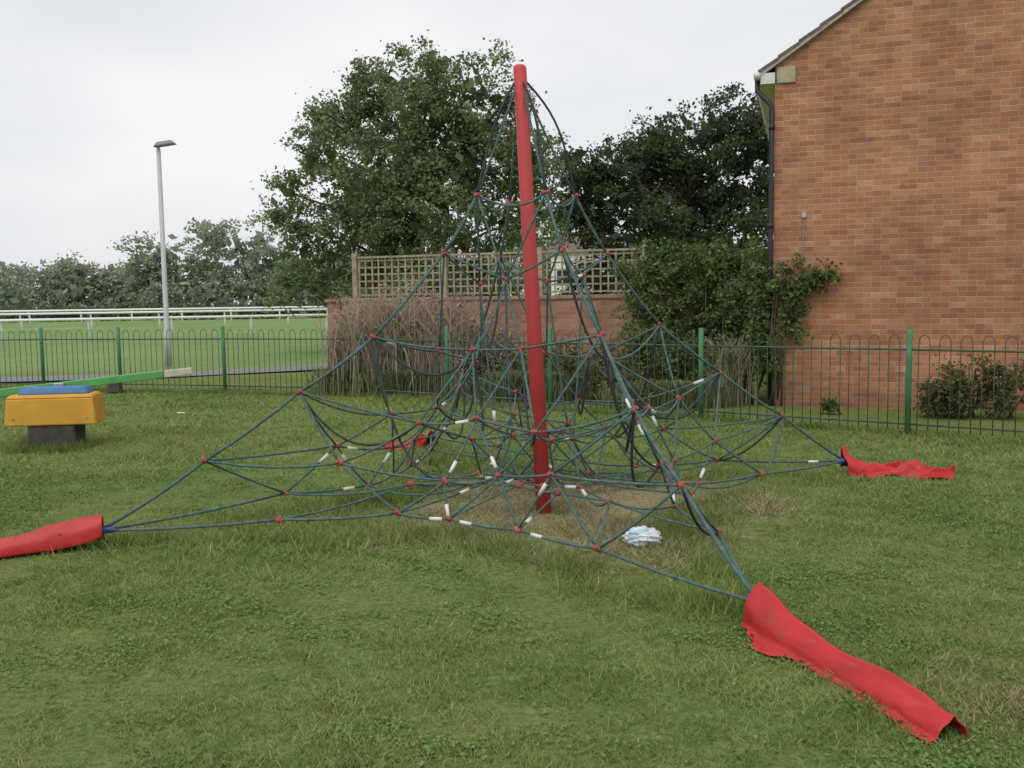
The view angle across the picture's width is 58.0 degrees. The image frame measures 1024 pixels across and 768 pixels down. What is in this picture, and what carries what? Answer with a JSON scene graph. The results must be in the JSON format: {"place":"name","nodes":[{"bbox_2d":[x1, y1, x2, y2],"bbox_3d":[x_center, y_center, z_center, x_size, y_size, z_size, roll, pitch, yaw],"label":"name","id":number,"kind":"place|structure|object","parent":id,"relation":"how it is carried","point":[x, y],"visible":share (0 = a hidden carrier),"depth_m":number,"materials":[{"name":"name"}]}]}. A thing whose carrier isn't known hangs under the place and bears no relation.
{"place":"outdoors","nodes":[
{"label":"outdoors","id":0,"kind":"place"},
{"bbox_2d":[306,273,522,396],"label":"ornamental grass","id":1,"kind":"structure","parent":0,"point":[415,355],"depth_m":15.83,"materials":[{"name":"brown plant"}]},
{"bbox_2d":[0,0,851,307],"label":"sky","id":2,"kind":"structure","parent":0,"point":[89,88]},
{"bbox_2d":[0,306,1023,767],"bbox_3d":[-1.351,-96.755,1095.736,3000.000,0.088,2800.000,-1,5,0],"label":"ground","id":3,"kind":"structure","parent":0,"point":[18,700],"depth_m":4.88,"materials":[{"name":"green plant"}]},
{"bbox_2d":[0,515,104,557],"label":"anchor cover","id":4,"kind":"object","parent":3,"relation":"on","point":[67,533],"visible":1,"depth_m":6.00,"materials":[{"name":"red plastic"}]},
{"bbox_2d":[0,367,192,448],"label":"seesaw","id":5,"kind":"object","parent":3,"relation":"on","point":[56,412],"visible":0.93,"depth_m":10.65,"materials":[{"name":"plastic"}]},
{"bbox_2d":[107,383,122,392],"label":"concrete block","id":6,"kind":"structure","parent":3,"relation":"on","point":[115,388],"depth_m":17.17,"materials":[{"name":"grey concrete"}]},
{"bbox_2d":[0,308,326,332],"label":"running rail","id":7,"kind":"object","parent":3,"relation":"on","point":[129,312],"visible":0.51,"depth_m":61.46,"materials":[{"name":"white plastic"}]},
{"bbox_2d":[0,364,327,381],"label":"footpath","id":8,"kind":"structure","parent":3,"relation":"on","point":[199,373],"depth_m":21.20,"materials":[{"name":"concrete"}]},
{"bbox_2d":[0,314,327,343],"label":"running rail","id":9,"kind":"object","parent":3,"relation":"on","point":[171,318],"visible":0.62,"depth_m":43.10,"materials":[{"name":"white plastic"}]},
{"bbox_2d":[0,306,327,324],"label":"running rail","id":10,"kind":"object","parent":3,"relation":"on","point":[80,310],"visible":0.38,"depth_m":86.48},
{"bbox_2d":[153,140,176,365],"bbox_3d":[-9.023,-3.421,24.381,0.546,5.905,0.237,-1,5,0],"label":"street lamp","id":11,"kind":"object","parent":3,"relation":"on","point":[158,145],"visible":0.99,"depth_m":24.33,"materials":[{"name":"metal"}]},
{"bbox_2d":[325,299,342,366],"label":"end pier","id":12,"kind":"structure","parent":3,"relation":"on","point":[333,303],"depth_m":17.32,"materials":[{"name":"brick"}]},
{"bbox_2d":[0,294,762,321],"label":"hedge","id":13,"kind":"object","parent":3,"relation":"on","point":[257,303],"visible":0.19,"depth_m":103.35,"materials":[{"name":"green plant"}]},
{"bbox_2d":[0,210,767,317],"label":"distant trees","id":14,"kind":"object","parent":3,"relation":"on","point":[61,281],"visible":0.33,"depth_m":121.22,"materials":[{"name":"green plant"}]},
{"bbox_2d":[246,29,573,318],"bbox_3d":[-3.286,-5.880,29.576,10.080,9.951,7.073,-3,6,-23],"label":"broadleaf tree","id":15,"kind":"object","parent":3,"relation":"on","point":[377,195],"visible":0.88,"depth_m":28.49,"materials":[{"name":"green plant"}]},
{"bbox_2d":[383,430,439,449],"bbox_3d":[-1.109,0.605,10.078,0.636,0.217,0.302,-2,5,-11],"label":"anchor cover","id":16,"kind":"object","parent":3,"relation":"on","point":[421,442],"visible":0.38,"depth_m":9.99,"materials":[{"name":"red plastic"}]},
{"bbox_2d":[39,64,846,600],"bbox_3d":[0.102,-0.615,7.065,4.819,3.518,4.903,2,6,25],"label":"climbing net","id":17,"kind":"object","parent":3,"relation":"on","point":[539,442],"visible":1,"depth_m":6.80,"materials":[{"name":"green fabric"}]},
{"bbox_2d":[0,455,1023,767],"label":"clover","id":18,"kind":"object","parent":3,"relation":"on","point":[690,631],"visible":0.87,"depth_m":4.68,"materials":[{"name":"green plant"}]},
{"bbox_2d":[0,326,1023,436],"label":"bow top fence","id":19,"kind":"object","parent":3,"relation":"on","point":[909,349],"visible":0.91,"depth_m":13.09,"materials":[{"name":"green metal"}]},
{"bbox_2d":[1,386,1023,642],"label":"long grass","id":20,"kind":"structure","parent":3,"relation":"on","point":[661,526],"depth_m":6.30,"materials":[{"name":"green plant"}]},
{"bbox_2d":[299,365,756,410],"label":"tall green grass","id":21,"kind":"structure","parent":3,"relation":"on","point":[389,379],"depth_m":14.57,"materials":[{"name":"green plant"}]},
{"bbox_2d":[342,297,746,395],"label":"brick wall","id":22,"kind":"structure","parent":3,"relation":"on","point":[566,318],"depth_m":15.92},
{"bbox_2d":[340,293,744,301],"bbox_3d":[0.325,-1.517,16.214,7.366,0.067,0.280,1,5,19],"label":"coping","id":23,"kind":"object","parent":22,"relation":"on","point":[556,297],"visible":0.36,"depth_m":16.11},
{"bbox_2d":[352,244,645,297],"bbox_3d":[-0.357,-1.973,16.370,5.490,0.828,0.100,1,5,19],"label":"trellis","id":24,"kind":"object","parent":23,"relation":"on","point":[356,275],"visible":0.67,"depth_m":16.48,"materials":[{"name":"brown wood"}]},
{"bbox_2d":[465,326,765,400],"bbox_3d":[1.409,-0.259,14.536,4.973,1.381,1.360,2,6,32],"label":"garden shrub","id":25,"kind":"object","parent":3,"relation":"on","point":[677,369],"visible":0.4,"depth_m":14.17,"materials":[{"name":"green plant"}]},
{"bbox_2d":[621,526,662,546],"bbox_3d":[0.847,0.987,6.044,0.277,0.122,0.197,-1,5,0],"label":"plastic bag","id":26,"kind":"object","parent":3,"relation":"on","point":[634,536],"visible":0.96,"depth_m":5.99,"materials":[{"name":"white plastic"}]},
{"bbox_2d":[541,81,773,298],"bbox_3d":[6.981,-6.480,35.437,12.202,9.828,7.363,-1,5,0],"label":"oak tree","id":27,"kind":"object","parent":3,"relation":"on","point":[689,199],"visible":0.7,"depth_m":34.59,"materials":[{"name":"green plant"}]},
{"bbox_2d":[605,231,854,405],"bbox_3d":[3.334,-0.981,14.289,3.864,2.726,1.694,3,6,33],"label":"climbing ivy","id":28,"kind":"object","parent":3,"relation":"on","point":[719,262],"visible":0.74,"depth_m":14.28,"materials":[{"name":"green plant"}]},
{"bbox_2d":[819,394,844,414],"bbox_3d":[4.345,0.280,12.632,0.279,0.281,0.330,-4,6,-29],"label":"weed","id":29,"kind":"object","parent":3,"relation":"on","point":[834,406],"visible":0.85,"depth_m":12.58,"materials":[{"name":"green plant"}]},
{"bbox_2d":[741,582,967,743],"bbox_3d":[1.333,1.123,3.871,0.261,0.227,1.259,-3,5,-19],"label":"anchor cover","id":30,"kind":"object","parent":3,"relation":"on","point":[778,626],"visible":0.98,"depth_m":3.86,"materials":[{"name":"red plastic"}]},
{"bbox_2d":[840,445,954,480],"bbox_3d":[3.408,0.686,8.157,0.962,0.274,0.429,0,5,11],"label":"anchor cover","id":31,"kind":"object","parent":3,"relation":"on","point":[919,469],"visible":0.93,"depth_m":8.17,"materials":[{"name":"red plastic"}]},
{"bbox_2d":[772,0,1023,411],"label":"brick walls","id":32,"kind":"structure","parent":3,"relation":"on","point":[899,156],"depth_m":12.89,"materials":[{"name":"brown brick"}]},
{"bbox_2d":[755,80,774,399],"bbox_3d":[3.672,-2.077,13.499,0.299,4.620,0.092,3,6,35],"label":"downpipe","id":33,"kind":"object","parent":32,"relation":"attached to","point":[771,129],"visible":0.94,"depth_m":13.36,"materials":[{"name":"black plastic"}]},
{"bbox_2d":[761,72,774,142],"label":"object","id":34,"kind":"structure","parent":32,"relation":"attached to","point":[768,85],"depth_m":13.54,"materials":[{"name":"white plastic"}]},
{"bbox_2d":[753,72,768,139],"bbox_3d":[4.880,-4.827,17.552,0.095,0.100,9.120,1,5,18],"label":"gutter","id":35,"kind":"object","parent":34,"relation":"attached to","point":[756,75],"visible":0.47,"depth_m":15.25,"materials":[{"name":"white plastic"}]},
{"bbox_2d":[777,66,795,83],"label":"kneeler block","id":36,"kind":"structure","parent":32,"relation":"attached to","point":[786,74],"depth_m":13.19,"materials":[{"name":"beige stone"}]},
{"bbox_2d":[802,212,805,274],"bbox_3d":[4.205,-1.993,13.328,0.060,0.970,0.047,1,5,18],"label":"cable and junction box","id":37,"kind":"object","parent":32,"relation":"attached to","point":[803,214],"visible":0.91,"depth_m":13.31,"materials":[{"name":"plastic"}]},
{"bbox_2d":[758,0,856,72],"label":"roof tiles","id":38,"kind":"object","parent":32,"relation":"on","point":[803,38],"visible":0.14,"depth_m":13.03,"materials":[{"name":"tile"}]},
{"bbox_2d":[760,0,863,76],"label":"verge","id":39,"kind":"structure","parent":32,"relation":"attached to","point":[813,35],"depth_m":13.01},
{"bbox_2d":[912,348,1023,419],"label":"dark red shrub","id":40,"kind":"object","parent":3,"relation":"on","point":[987,388],"visible":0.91,"depth_m":11.98,"materials":[{"name":"green plant"}]},
{"bbox_2d":[338,467,800,574],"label":"dry grass","id":41,"kind":"structure","parent":0,"point":[611,520],"depth_m":6.62,"materials":[{"name":"brown plant"}]},
{"bbox_2d":[548,232,605,253],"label":"roof","id":42,"kind":"structure","parent":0,"point":[572,246],"depth_m":62.33,"materials":[{"name":"tile"}]},
{"bbox_2d":[551,252,605,294],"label":"walls","id":43,"kind":"structure","parent":0,"point":[558,265],"depth_m":61.73,"materials":[{"name":"white paint"}]},
{"bbox_2d":[557,270,568,283],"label":"windows","id":44,"kind":"structure","parent":43,"relation":"attached to","point":[564,273],"depth_m":61.73,"materials":[{"name":"grey glass"}]},
{"bbox_2d":[684,334,769,406],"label":"ornamental grass","id":45,"kind":"object","parent":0,"point":[729,372],"depth_m":13.48,"materials":[{"name":"brown plant"}]}
]}

